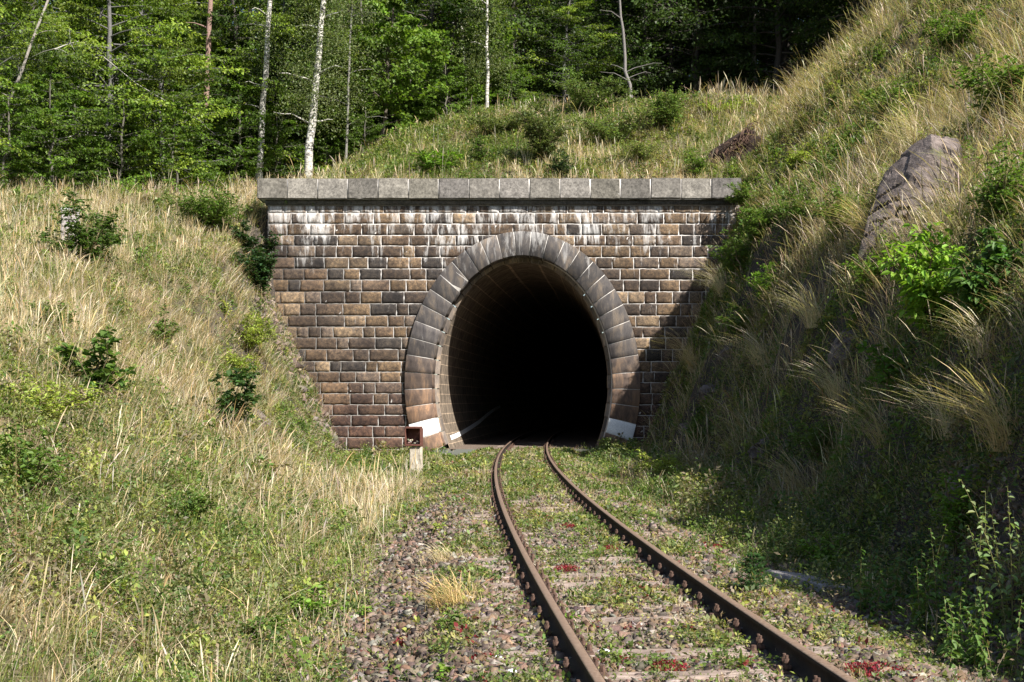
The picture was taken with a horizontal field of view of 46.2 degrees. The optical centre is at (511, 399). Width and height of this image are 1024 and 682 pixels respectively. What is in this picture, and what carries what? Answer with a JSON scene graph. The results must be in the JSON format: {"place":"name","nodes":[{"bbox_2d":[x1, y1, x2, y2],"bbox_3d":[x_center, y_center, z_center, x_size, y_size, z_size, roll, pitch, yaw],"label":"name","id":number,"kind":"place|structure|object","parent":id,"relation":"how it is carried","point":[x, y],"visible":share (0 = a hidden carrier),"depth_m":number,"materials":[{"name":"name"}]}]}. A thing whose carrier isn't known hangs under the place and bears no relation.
{"place":"outdoors","nodes":[
{"label":"outdoors","id":0,"kind":"place"},
{"bbox_2d":[0,0,1023,681],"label":"ground","id":1,"kind":"structure","parent":0,"point":[842,320],"depth_m":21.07,"materials":[{"name":"green plant"}]},
{"bbox_2d":[9,422,24,640],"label":"mullein stalk","id":2,"kind":"object","parent":1,"relation":"on","point":[12,565],"visible":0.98,"depth_m":8.12,"materials":[{"name":"green plant"}]},
{"bbox_2d":[0,61,55,190],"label":"sapling","id":3,"kind":"object","parent":1,"relation":"on","point":[6,109],"visible":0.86,"depth_m":45.41,"materials":[{"name":"green plant"}]},
{"bbox_2d":[0,422,78,495],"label":"bush","id":4,"kind":"object","parent":1,"relation":"on","point":[33,453],"visible":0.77,"depth_m":11.07,"materials":[{"name":"green plant"}]},
{"bbox_2d":[0,0,107,184],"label":"beech tree","id":5,"kind":"object","parent":1,"relation":"on","point":[31,17],"visible":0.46,"depth_m":47.38,"materials":[{"name":"green plant"}]},
{"bbox_2d":[0,51,111,190],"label":"sapling","id":6,"kind":"object","parent":1,"relation":"on","point":[44,86],"visible":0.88,"depth_m":46.16,"materials":[{"name":"green plant"}]},
{"bbox_2d":[0,0,112,166],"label":"birch tree","id":7,"kind":"object","parent":1,"relation":"on","point":[19,75],"visible":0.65,"depth_m":46.44,"materials":[{"name":"green plant"}]},
{"bbox_2d":[0,366,119,423],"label":"bush","id":8,"kind":"object","parent":1,"relation":"on","point":[74,396],"visible":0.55,"depth_m":14.21,"materials":[{"name":"green plant"}]},
{"bbox_2d":[0,0,119,184],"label":"beech tree","id":9,"kind":"object","parent":1,"relation":"on","point":[5,55],"visible":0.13,"depth_m":52.16,"materials":[{"name":"green plant"}]},
{"bbox_2d":[0,35,129,188],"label":"beech tree","id":10,"kind":"object","parent":1,"relation":"on","point":[80,102],"visible":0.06,"depth_m":50.51,"materials":[{"name":"green plant"}]},
{"bbox_2d":[22,70,111,190],"bbox_3d":[-17.420,-10.394,47.334,3.666,5.329,3.766,0,0,-39],"label":"sapling","id":11,"kind":"object","parent":1,"relation":"on","point":[88,139],"visible":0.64,"depth_m":47.01,"materials":[{"name":"green plant"}]},
{"bbox_2d":[32,188,136,265],"bbox_3d":[-11.980,-4.654,33.581,2.274,2.196,2.623,0,0,14],"label":"bush","id":12,"kind":"object","parent":1,"relation":"on","point":[103,239],"visible":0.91,"depth_m":33.12,"materials":[{"name":"green plant"}]},
{"bbox_2d":[53,325,136,399],"bbox_3d":[-6.350,-0.540,18.225,1.150,1.245,0.886,0,0,-42],"label":"bramble","id":13,"kind":"object","parent":1,"relation":"on","point":[104,368],"visible":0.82,"depth_m":18.18,"materials":[{"name":"green plant"}]},
{"bbox_2d":[1,0,213,191],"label":"beech tree","id":14,"kind":"object","parent":1,"relation":"on","point":[99,20],"visible":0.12,"depth_m":53.36,"materials":[{"name":"green plant"}]},
{"bbox_2d":[0,0,236,197],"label":"beech tree","id":15,"kind":"object","parent":1,"relation":"on","point":[109,29],"visible":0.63,"depth_m":48.82,"materials":[{"name":"green plant"}]},
{"bbox_2d":[63,67,181,191],"bbox_3d":[-15.875,-10.510,48.147,3.869,5.626,3.975,0,0,44],"label":"sapling","id":16,"kind":"object","parent":1,"relation":"on","point":[144,139],"visible":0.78,"depth_m":47.89,"materials":[{"name":"green plant"}]},
{"bbox_2d":[0,0,284,186],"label":"beech tree","id":17,"kind":"object","parent":1,"relation":"on","point":[191,6],"visible":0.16,"depth_m":53.62,"materials":[{"name":"green plant"}]},
{"bbox_2d":[51,0,262,193],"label":"beech tree","id":18,"kind":"object","parent":1,"relation":"on","point":[210,115],"visible":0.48,"depth_m":50.61,"materials":[{"name":"green plant"}]},
{"bbox_2d":[133,85,225,195],"bbox_3d":[-13.790,-10.229,49.212,3.766,5.329,3.666,0,0,31],"label":"sapling","id":19,"kind":"object","parent":1,"relation":"on","point":[174,134],"visible":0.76,"depth_m":48.90,"materials":[{"name":"green plant"}]},
{"bbox_2d":[154,491,220,529],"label":"bush","id":20,"kind":"object","parent":1,"relation":"on","point":[199,500],"visible":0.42,"depth_m":13.72,"materials":[{"name":"green plant"}]},
{"bbox_2d":[152,183,252,230],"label":"bush","id":21,"kind":"object","parent":1,"relation":"on","point":[204,211],"visible":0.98,"depth_m":43.13,"materials":[{"name":"green plant"}]},
{"bbox_2d":[126,21,302,187],"bbox_3d":[-13.901,-13.144,55.917,7.896,9.361,8.125,0,0,12],"label":"beech tree","id":22,"kind":"object","parent":1,"relation":"on","point":[222,52],"visible":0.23,"depth_m":55.41,"materials":[{"name":"green plant"}]},
{"bbox_2d":[0,178,444,681],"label":"bank herbs","id":23,"kind":"object","parent":1,"relation":"on","point":[123,582],"visible":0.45,"depth_m":13.62,"materials":[{"name":"green plant"}]},
{"bbox_2d":[186,362,262,434],"bbox_3d":[-5.966,0.030,25.182,1.669,1.658,1.594,0,0,0],"label":"bramble","id":24,"kind":"object","parent":1,"relation":"on","point":[226,398],"visible":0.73,"depth_m":24.91,"materials":[{"name":"green plant"}]},
{"bbox_2d":[0,169,456,681],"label":"bank grass","id":25,"kind":"structure","parent":1,"relation":"on","point":[87,325],"depth_m":21.36,"materials":[{"name":"green plant"}]},
{"bbox_2d":[0,181,461,681],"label":"bank weeds","id":26,"kind":"object","parent":1,"relation":"on","point":[183,588],"visible":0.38,"depth_m":13.81,"materials":[{"name":"green plant"}]},
{"bbox_2d":[180,62,281,193],"bbox_3d":[-12.271,-11.543,52.855,4.684,6.810,4.812,0,0,-22],"label":"sapling","id":27,"kind":"object","parent":1,"relation":"on","point":[253,115],"visible":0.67,"depth_m":52.58,"materials":[{"name":"green plant"}]},
{"bbox_2d":[140,0,350,182],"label":"forest tree","id":28,"kind":"object","parent":1,"relation":"on","point":[233,15],"visible":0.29,"depth_m":55.53,"materials":[{"name":"green plant"}]},
{"bbox_2d":[234,311,281,354],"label":"bush","id":29,"kind":"object","parent":1,"relation":"on","point":[253,340],"visible":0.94,"depth_m":36.38,"materials":[{"name":"green plant"}]},
{"bbox_2d":[223,0,313,187],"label":"birch tree","id":30,"kind":"object","parent":1,"relation":"on","point":[266,61],"visible":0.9,"depth_m":53.38,"materials":[{"name":"green plant"}]},
{"bbox_2d":[230,88,316,187],"bbox_3d":[-10.963,-11.390,54.493,3.869,5.626,3.975,0,0,5],"label":"sapling","id":31,"kind":"object","parent":1,"relation":"on","point":[275,172],"visible":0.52,"depth_m":54.25,"materials":[{"name":"green plant"}]},
{"bbox_2d":[164,0,394,190],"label":"beech tree","id":32,"kind":"object","parent":1,"relation":"on","point":[274,22],"visible":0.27,"depth_m":55.77,"materials":[{"name":"green plant"}]},
{"bbox_2d":[246,276,345,454],"bbox_3d":[-7.626,-1.291,43.246,3.669,7.057,3.766,0,0,0],"label":"rubble","id":33,"kind":"object","parent":1,"relation":"on","point":[298,366],"visible":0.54,"depth_m":42.91,"materials":[{"name":"stone"}]},
{"bbox_2d":[217,220,281,264],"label":"ivy","id":34,"kind":"object","parent":33,"relation":"attached to","point":[251,241],"visible":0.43,"depth_m":43.78,"materials":[{"name":"green plant"}]},
{"bbox_2d":[231,246,278,298],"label":"ivy","id":35,"kind":"object","parent":33,"relation":"attached to","point":[261,268],"visible":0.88,"depth_m":42.39,"materials":[{"name":"green plant"}]},
{"bbox_2d":[195,0,411,178],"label":"forest tree","id":36,"kind":"object","parent":1,"relation":"on","point":[297,169],"visible":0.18,"depth_m":56.39,"materials":[{"name":"green plant"}]},
{"bbox_2d":[285,580,341,617],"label":"bush","id":37,"kind":"object","parent":1,"relation":"on","point":[308,602],"visible":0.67,"depth_m":11.68,"materials":[{"name":"green plant"}]},
{"bbox_2d":[260,0,371,177],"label":"birch tree","id":38,"kind":"object","parent":1,"relation":"on","point":[314,81],"visible":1,"depth_m":50.35,"materials":[{"name":"green plant"}]},
{"bbox_2d":[287,97,358,174],"bbox_3d":[-8.555,-11.923,56.325,3.347,4.737,3.258,0,0,-25],"label":"sapling","id":39,"kind":"object","parent":1,"relation":"on","point":[323,144],"visible":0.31,"depth_m":56.12,"materials":[{"name":"green plant"}]},
{"bbox_2d":[274,13,398,167],"bbox_3d":[-8.352,-14.297,57.681,6.808,8.364,6.246,0,0,-6],"label":"maple tree","id":40,"kind":"object","parent":1,"relation":"on","point":[335,113],"visible":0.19,"depth_m":56.73,"materials":[{"name":"green plant"}]},
{"bbox_2d":[299,0,398,160],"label":"birch tree","id":41,"kind":"object","parent":1,"relation":"on","point":[348,99],"visible":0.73,"depth_m":53.94,"materials":[{"name":"green plant"}]},
{"bbox_2d":[335,93,391,158],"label":"sapling","id":42,"kind":"object","parent":1,"relation":"on","point":[357,139],"visible":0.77,"depth_m":54.42,"materials":[{"name":"green plant"}]},
{"bbox_2d":[322,0,450,148],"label":"maple tree","id":43,"kind":"object","parent":1,"relation":"on","point":[415,58],"visible":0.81,"depth_m":55.83,"materials":[{"name":"green plant"}]},
{"bbox_2d":[405,426,422,471],"bbox_3d":[-2.755,1.539,33.796,0.471,1.570,0.360,0,0,6],"label":"marker post","id":44,"kind":"object","parent":1,"relation":"on","point":[413,435],"visible":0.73,"depth_m":33.69,"materials":[{"name":"concrete"}]},
{"bbox_2d":[328,0,536,135],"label":"forest tree","id":45,"kind":"object","parent":1,"relation":"on","point":[420,4],"visible":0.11,"depth_m":63.41,"materials":[{"name":"green plant"}]},
{"bbox_2d":[411,149,463,170],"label":"fern","id":46,"kind":"object","parent":1,"relation":"on","point":[428,159],"visible":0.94,"depth_m":47.43,"materials":[{"name":"green plant"}]},
{"bbox_2d":[336,0,549,137],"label":"forest tree","id":47,"kind":"object","parent":1,"relation":"on","point":[431,10],"visible":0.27,"depth_m":59.80,"materials":[{"name":"green plant"}]},
{"bbox_2d":[417,41,481,120],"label":"sapling","id":48,"kind":"object","parent":1,"relation":"on","point":[447,78],"visible":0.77,"depth_m":57.22,"materials":[{"name":"green plant"}]},
{"bbox_2d":[379,0,530,122],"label":"maple tree","id":49,"kind":"object","parent":1,"relation":"on","point":[473,91],"visible":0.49,"depth_m":59.31,"materials":[{"name":"green plant"}]},
{"bbox_2d":[399,569,517,611],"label":"grass tussock","id":50,"kind":"object","parent":1,"relation":"on","point":[451,598],"depth_m":10.78,"materials":[{"name":"beige plant"}]},
{"bbox_2d":[443,0,528,106],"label":"birch tree","id":51,"kind":"object","parent":1,"relation":"on","point":[488,65],"visible":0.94,"depth_m":57.92,"materials":[{"name":"green plant"}]},
{"bbox_2d":[465,109,526,138],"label":"bush","id":52,"kind":"object","parent":1,"relation":"on","point":[491,126],"visible":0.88,"depth_m":51.33,"materials":[{"name":"green plant"}]},
{"bbox_2d":[257,178,740,451],"bbox_3d":[5.701,-1.294,89.600,19.058,13.948,93.022,0,0,7],"label":"tunnel portal","id":53,"kind":"object","parent":1,"relation":"on","point":[373,278],"visible":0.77,"depth_m":44.99,"materials":[{"name":"stone"}]},
{"bbox_2d":[480,41,542,109],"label":"sapling","id":54,"kind":"object","parent":1,"relation":"on","point":[522,82],"visible":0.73,"depth_m":59.79,"materials":[{"name":"green plant"}]},
{"bbox_2d":[450,0,615,107],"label":"forest tree","id":55,"kind":"object","parent":1,"relation":"on","point":[584,22],"visible":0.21,"depth_m":64.68,"materials":[{"name":"green plant"}]},
{"bbox_2d":[259,91,813,203],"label":"hilltop weeds","id":56,"kind":"object","parent":1,"relation":"on","point":[387,171],"visible":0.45,"depth_m":50.44,"materials":[{"name":"green plant"}]},
{"bbox_2d":[510,92,576,164],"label":"bush","id":57,"kind":"object","parent":1,"relation":"on","point":[540,140],"visible":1,"depth_m":47.47,"materials":[{"name":"green plant"}]},
{"bbox_2d":[227,29,877,210],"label":"hilltop grass","id":58,"kind":"structure","parent":1,"relation":"on","point":[578,154],"depth_m":48.91,"materials":[{"name":"green plant"}]},
{"bbox_2d":[101,368,1023,681],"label":"trackside weeds","id":59,"kind":"object","parent":1,"relation":"on","point":[563,456],"visible":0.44,"depth_m":12.04,"materials":[{"name":"green plant"}]},
{"bbox_2d":[498,0,631,106],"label":"beech tree","id":60,"kind":"object","parent":1,"relation":"on","point":[567,17],"visible":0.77,"depth_m":62.52,"materials":[{"name":"green plant"}]},
{"bbox_2d":[469,0,677,106],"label":"forest tree","id":61,"kind":"object","parent":1,"relation":"on","point":[559,4],"visible":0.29,"depth_m":65.06,"materials":[{"name":"green plant"}]},
{"bbox_2d":[548,71,639,116],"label":"bush","id":62,"kind":"object","parent":1,"relation":"on","point":[574,92],"visible":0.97,"depth_m":53.62,"materials":[{"name":"green plant"}]},
{"bbox_2d":[570,102,664,143],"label":"bush","id":63,"kind":"object","parent":1,"relation":"on","point":[610,129],"visible":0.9,"depth_m":49.99,"materials":[{"name":"green plant"}]},
{"bbox_2d":[250,448,1023,681],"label":"trackside grass","id":64,"kind":"structure","parent":1,"relation":"on","point":[674,619],"depth_m":13.62,"materials":[{"name":"green plant"}]},
{"bbox_2d":[527,0,755,103],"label":"forest tree","id":65,"kind":"object","parent":1,"relation":"on","point":[664,78],"visible":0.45,"depth_m":64.05,"materials":[{"name":"green plant"}]},
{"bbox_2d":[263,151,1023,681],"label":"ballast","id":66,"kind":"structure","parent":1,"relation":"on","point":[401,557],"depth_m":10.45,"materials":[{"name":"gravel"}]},
{"bbox_2d":[623,81,691,131],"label":"bush","id":67,"kind":"object","parent":1,"relation":"on","point":[668,114],"visible":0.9,"depth_m":51.03,"materials":[{"name":"green plant"}]},
{"bbox_2d":[471,422,857,681],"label":"railway track","id":68,"kind":"structure","parent":1,"relation":"on","point":[797,658],"depth_m":10.20,"materials":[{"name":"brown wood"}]},
{"bbox_2d":[634,441,698,481],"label":"bush","id":69,"kind":"object","parent":1,"relation":"on","point":[668,462],"visible":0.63,"depth_m":27.54,"materials":[{"name":"green plant"}]},
{"bbox_2d":[587,0,761,98],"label":"hillside tree","id":70,"kind":"object","parent":1,"relation":"on","point":[671,61],"visible":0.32,"depth_m":65.90,"materials":[{"name":"green plant"}]},
{"bbox_2d":[594,0,818,99],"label":"forest tree","id":71,"kind":"object","parent":1,"relation":"on","point":[696,20],"visible":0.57,"depth_m":63.12,"materials":[{"name":"green plant"}]},
{"bbox_2d":[705,227,753,276],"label":"bush","id":72,"kind":"object","parent":1,"relation":"on","point":[732,263],"visible":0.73,"depth_m":36.85,"materials":[{"name":"green plant"}]},
{"bbox_2d":[702,121,764,168],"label":"eroded bank","id":73,"kind":"structure","parent":1,"relation":"on","point":[746,137],"depth_m":47.54,"materials":[{"name":"soil"}]},
{"bbox_2d":[716,300,758,342],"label":"bush","id":74,"kind":"object","parent":1,"relation":"on","point":[738,319],"visible":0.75,"depth_m":33.98,"materials":[{"name":"green plant"}]},
{"bbox_2d":[723,551,776,590],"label":"bush","id":75,"kind":"object","parent":1,"relation":"on","point":[748,570],"visible":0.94,"depth_m":11.45,"materials":[{"name":"green plant"}]},
{"bbox_2d":[737,202,789,250],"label":"bush","id":76,"kind":"object","parent":1,"relation":"on","point":[754,223],"visible":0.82,"depth_m":35.49,"materials":[{"name":"green plant"}]},
{"bbox_2d":[744,261,786,308],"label":"bush","id":77,"kind":"object","parent":1,"relation":"on","point":[769,277],"visible":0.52,"depth_m":32.59,"materials":[{"name":"green plant"}]},
{"bbox_2d":[670,0,866,94],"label":"hillside tree","id":78,"kind":"object","parent":1,"relation":"on","point":[778,48],"visible":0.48,"depth_m":63.66,"materials":[{"name":"green plant"}]},
{"bbox_2d":[692,0,859,93],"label":"forest tree","id":79,"kind":"object","parent":1,"relation":"on","point":[786,43],"visible":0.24,"depth_m":66.88,"materials":[{"name":"green plant"}]},
{"bbox_2d":[576,0,1023,681],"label":"hillside weeds","id":80,"kind":"object","parent":1,"relation":"on","point":[714,524],"visible":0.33,"depth_m":22.18,"materials":[{"name":"green plant"}]},
{"bbox_2d":[770,181,831,232],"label":"bush","id":81,"kind":"object","parent":1,"relation":"on","point":[795,208],"visible":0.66,"depth_m":33.61,"materials":[{"name":"green plant"}]},
{"bbox_2d":[596,0,1023,667],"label":"hillside herbs","id":82,"kind":"object","parent":1,"relation":"on","point":[718,486],"visible":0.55,"depth_m":21.65,"materials":[{"name":"green plant"}]},
{"bbox_2d":[787,409,840,475],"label":"bush","id":83,"kind":"object","parent":1,"relation":"on","point":[815,445],"visible":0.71,"depth_m":20.08,"materials":[{"name":"green plant"}]},
{"bbox_2d":[755,0,874,42],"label":"hillside tree","id":84,"kind":"object","parent":1,"relation":"on","point":[810,8],"visible":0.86,"depth_m":59.18,"materials":[{"name":"green plant"}]},
{"bbox_2d":[796,531,847,573],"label":"bush","id":85,"kind":"object","parent":1,"relation":"on","point":[810,551],"visible":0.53,"depth_m":13.84,"materials":[{"name":"green plant"}]},
{"bbox_2d":[806,182,869,240],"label":"bush","id":86,"kind":"object","parent":1,"relation":"on","point":[836,196],"visible":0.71,"depth_m":25.44,"materials":[{"name":"green plant"}]},
{"bbox_2d":[827,328,855,379],"bbox_3d":[6.200,-0.737,21.622,0.987,1.272,1.033,21,-18,-14],"label":"rock","id":87,"kind":"object","parent":1,"relation":"on","point":[831,356],"visible":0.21,"depth_m":21.39,"materials":[{"name":"grey stone"}]},
{"bbox_2d":[841,234,902,298],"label":"bush","id":88,"kind":"object","parent":1,"relation":"on","point":[857,269],"visible":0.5,"depth_m":21.04,"materials":[{"name":"green plant"}]},
{"bbox_2d":[857,338,914,405],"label":"bush","id":89,"kind":"object","parent":1,"relation":"on","point":[889,370],"visible":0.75,"depth_m":16.31,"materials":[{"name":"green plant"}]},
{"bbox_2d":[850,545,922,620],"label":"nettle clump","id":90,"kind":"object","parent":1,"relation":"on","point":[889,605],"visible":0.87,"depth_m":11.06,"materials":[{"name":"green plant"}]},
{"bbox_2d":[859,75,920,121],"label":"bush","id":91,"kind":"object","parent":1,"relation":"on","point":[895,91],"visible":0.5,"depth_m":35.97,"materials":[{"name":"green plant"}]},
{"bbox_2d":[874,503,935,594],"bbox_3d":[4.062,1.537,12.256,0.552,0.990,0.768,0,0,37],"label":"nettle clump","id":92,"kind":"object","parent":1,"relation":"on","point":[918,556],"visible":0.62,"depth_m":12.13,"materials":[{"name":"green plant"}]},
{"bbox_2d":[858,134,965,262],"bbox_3d":[7.614,-3.628,22.620,1.660,2.992,1.112,31,-2,10],"label":"rock outcrop","id":93,"kind":"object","parent":1,"relation":"on","point":[904,164],"visible":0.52,"depth_m":22.30,"materials":[{"name":"grey stone"}]},
{"bbox_2d":[863,371,971,440],"bbox_3d":[4.743,0.063,13.493,1.905,0.782,2.209,0,0,0],"label":"grass tussock","id":94,"kind":"object","parent":1,"relation":"on","point":[943,419],"depth_m":13.47,"materials":[{"name":"green plant"}]},
{"bbox_2d":[868,221,998,342],"bbox_3d":[5.730,-1.544,15.852,1.687,1.604,2.055,0,0,39],"label":"shrub","id":95,"kind":"object","parent":1,"relation":"on","point":[920,280],"visible":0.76,"depth_m":15.57,"materials":[{"name":"green plant"}]},
{"bbox_2d":[908,521,975,638],"bbox_3d":[3.639,1.586,10.187,0.566,1.053,0.928,0,0,21],"label":"nettle clump","id":96,"kind":"object","parent":1,"relation":"on","point":[924,607],"visible":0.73,"depth_m":10.15,"materials":[{"name":"green plant"}]},
{"bbox_2d":[909,0,990,57],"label":"bush","id":97,"kind":"object","parent":1,"relation":"on","point":[943,29],"visible":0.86,"depth_m":36.78,"materials":[{"name":"green plant"}]},
{"bbox_2d":[928,468,980,556],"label":"bush","id":98,"kind":"object","parent":1,"relation":"on","point":[951,517],"visible":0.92,"depth_m":11.32,"materials":[{"name":"green plant"}]},
{"bbox_2d":[911,297,1004,357],"bbox_3d":[5.140,-0.839,13.669,1.306,0.731,1.891,0,0,40],"label":"grass tussock","id":99,"kind":"object","parent":1,"relation":"on","point":[981,341],"depth_m":13.49,"materials":[{"name":"green plant"}]},
{"bbox_2d":[896,357,1023,453],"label":"grass tussock","id":100,"kind":"object","parent":1,"relation":"on","point":[997,427],"depth_m":11.01,"materials":[{"name":"green plant"}]},
{"bbox_2d":[934,587,1023,678],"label":"nettle clump","id":101,"kind":"object","parent":1,"relation":"on","point":[981,659],"visible":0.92,"depth_m":8.72,"materials":[{"name":"green plant"}]},
{"bbox_2d":[940,226,1023,328],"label":"shrub","id":102,"kind":"object","parent":1,"relation":"on","point":[967,281],"visible":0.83,"depth_m":13.87,"materials":[{"name":"green plant"}]},
{"bbox_2d":[949,46,1023,121],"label":"bush","id":103,"kind":"object","parent":1,"relation":"on","point":[973,81],"visible":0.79,"depth_m":23.48,"materials":[{"name":"green plant"}]},
{"bbox_2d":[957,141,1023,237],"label":"bush","id":104,"kind":"object","parent":1,"relation":"on","point":[993,194],"visible":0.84,"depth_m":15.42,"materials":[{"name":"green plant"}]},
{"bbox_2d":[959,479,1023,645],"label":"nettle clump","id":105,"kind":"object","parent":1,"relation":"on","point":[1006,610],"visible":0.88,"depth_m":9.25,"materials":[{"name":"green plant"}]},
{"bbox_2d":[438,418,604,448],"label":"tunnel floor","id":106,"kind":"structure","parent":0,"point":[588,435],"depth_m":58.95,"materials":[{"name":"stone"}]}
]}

